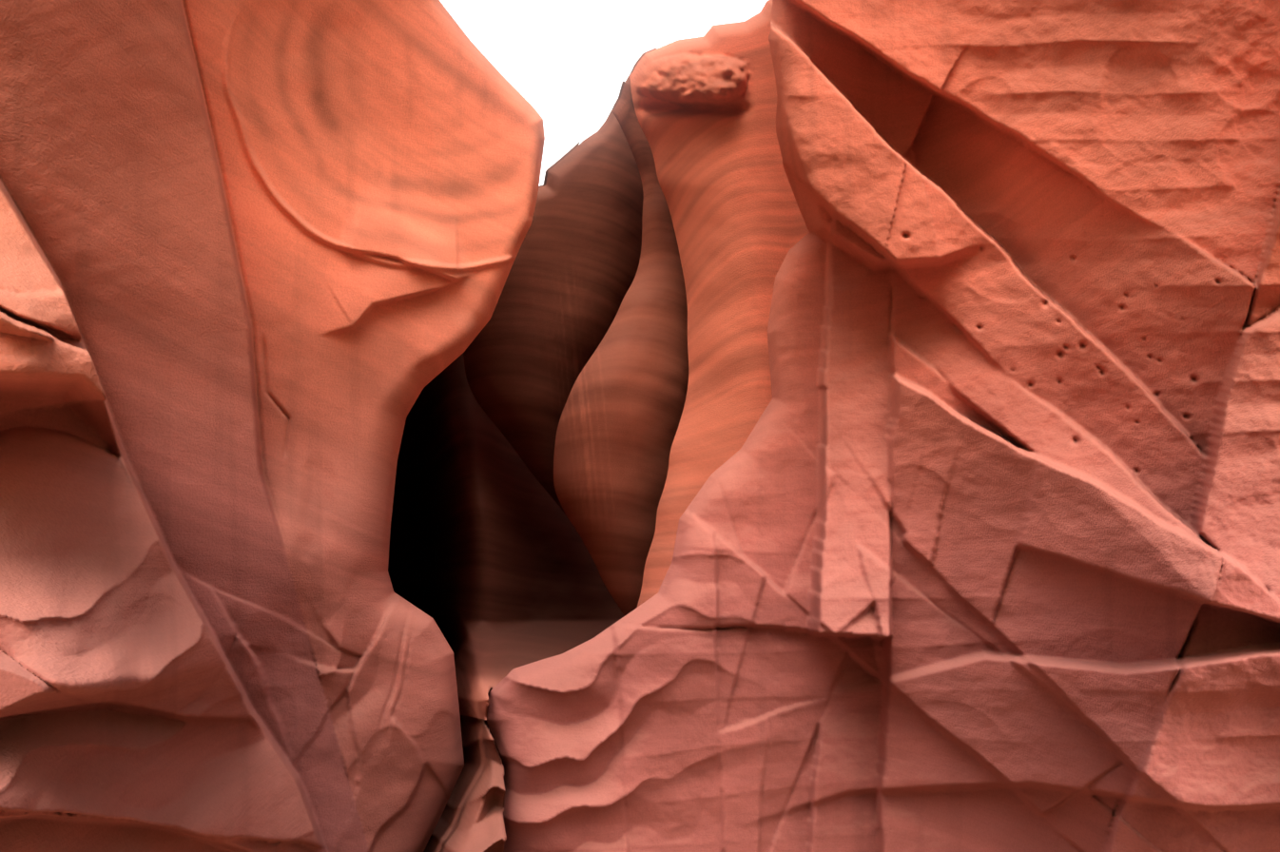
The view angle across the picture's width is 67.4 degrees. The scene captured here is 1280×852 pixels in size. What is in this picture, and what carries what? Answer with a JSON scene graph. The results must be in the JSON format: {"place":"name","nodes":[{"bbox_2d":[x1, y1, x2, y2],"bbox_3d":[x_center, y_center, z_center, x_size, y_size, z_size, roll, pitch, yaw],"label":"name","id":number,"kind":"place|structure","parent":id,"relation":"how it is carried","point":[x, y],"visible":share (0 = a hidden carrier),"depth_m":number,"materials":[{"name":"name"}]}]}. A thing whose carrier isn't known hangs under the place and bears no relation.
{"place":"outdoors","nodes":[
{"label":"outdoors","id":0,"kind":"place"},
{"bbox_2d":[439,0,768,186],"label":"sky","id":1,"kind":"structure","parent":0,"point":[571,60],"materials":[{"name":"white"}]},
{"label":"ground","id":2,"kind":"structure","parent":0,"visible":0},
{"bbox_2d":[0,0,544,851],"bbox_3d":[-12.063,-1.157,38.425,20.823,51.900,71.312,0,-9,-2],"label":"wall","id":3,"kind":"structure","parent":2,"relation":"on","point":[257,259],"depth_m":5.75,"materials":[{"name":"stone"}]},
{"bbox_2d":[387,142,624,719],"bbox_3d":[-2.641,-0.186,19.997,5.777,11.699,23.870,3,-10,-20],"label":"canyon wall","id":4,"kind":"structure","parent":2,"relation":"on","point":[494,572],"depth_m":17.83,"materials":[{"name":"brown stone"}]},
{"bbox_2d":[423,0,808,851],"bbox_3d":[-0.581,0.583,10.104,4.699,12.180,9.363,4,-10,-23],"label":"canyon wall","id":5,"kind":"structure","parent":2,"relation":"on","point":[705,106],"depth_m":10.20,"materials":[{"name":"orange stone"}]},
{"bbox_2d":[486,0,1279,851],"bbox_3d":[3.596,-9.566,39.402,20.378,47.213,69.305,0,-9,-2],"label":"wall","id":6,"kind":"structure","parent":2,"relation":"on","point":[978,540],"depth_m":6.55,"materials":[{"name":"stone"}]},
{"bbox_2d":[463,80,643,514],"bbox_3d":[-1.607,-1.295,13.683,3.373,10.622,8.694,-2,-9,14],"label":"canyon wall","id":7,"kind":"structure","parent":6,"relation":"attached to","point":[530,350],"depth_m":14.68,"materials":[{"name":"brown stone"}]},
{"bbox_2d":[553,47,688,615],"bbox_3d":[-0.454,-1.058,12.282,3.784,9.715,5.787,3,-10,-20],"label":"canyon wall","id":8,"kind":"structure","parent":6,"relation":"attached to","point":[619,419],"depth_m":12.31,"materials":[{"name":"brown stone"}]}
]}

